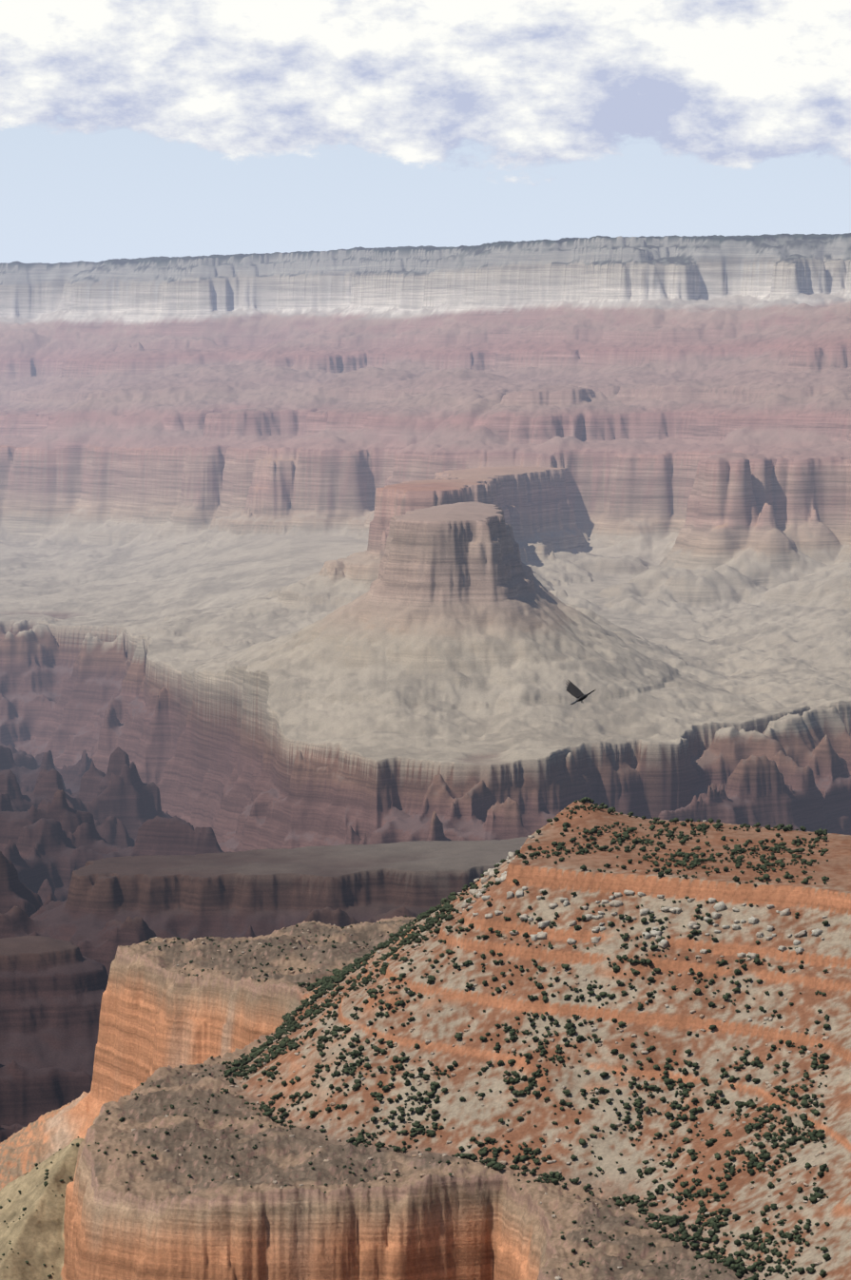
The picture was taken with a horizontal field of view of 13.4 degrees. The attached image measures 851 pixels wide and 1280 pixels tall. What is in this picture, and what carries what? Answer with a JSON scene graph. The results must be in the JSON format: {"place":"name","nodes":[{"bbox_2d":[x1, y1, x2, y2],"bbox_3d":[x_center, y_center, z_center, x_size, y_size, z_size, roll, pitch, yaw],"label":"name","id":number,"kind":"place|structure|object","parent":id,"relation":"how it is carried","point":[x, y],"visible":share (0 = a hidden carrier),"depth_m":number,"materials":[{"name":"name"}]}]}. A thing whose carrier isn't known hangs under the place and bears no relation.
{"place":"outdoors","nodes":[
{"label":"outdoors","id":0,"kind":"place"},
{"bbox_2d":[0,232,850,1279],"bbox_3d":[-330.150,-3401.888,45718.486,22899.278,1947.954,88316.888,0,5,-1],"label":"terrain","id":1,"kind":"structure","parent":0,"point":[333,583],"depth_m":8905.32,"materials":[{"name":"brown stone"}]},
{"bbox_2d":[0,796,830,1279],"bbox_3d":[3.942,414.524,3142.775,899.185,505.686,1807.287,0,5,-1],"label":"shrubs","id":2,"kind":"object","parent":1,"relation":"on","point":[553,1177],"visible":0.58,"depth_m":2851.95,"materials":[{"name":"green plant"}]},
{"bbox_2d":[131,819,829,1279],"bbox_3d":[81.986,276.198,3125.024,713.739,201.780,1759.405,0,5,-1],"label":"boulders","id":3,"kind":"object","parent":1,"relation":"on","point":[692,924],"visible":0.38,"depth_m":2921.95,"materials":[{"name":"brown stone"}]},
{"bbox_2d":[0,0,850,263],"label":"sky","id":4,"kind":"structure","parent":0,"point":[129,129],"materials":[{"name":"blue"}]},
{"bbox_2d":[565,679,595,704],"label":"bird","id":5,"kind":"object","parent":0,"point":[574,690],"visible":1,"depth_m":244.96}
]}

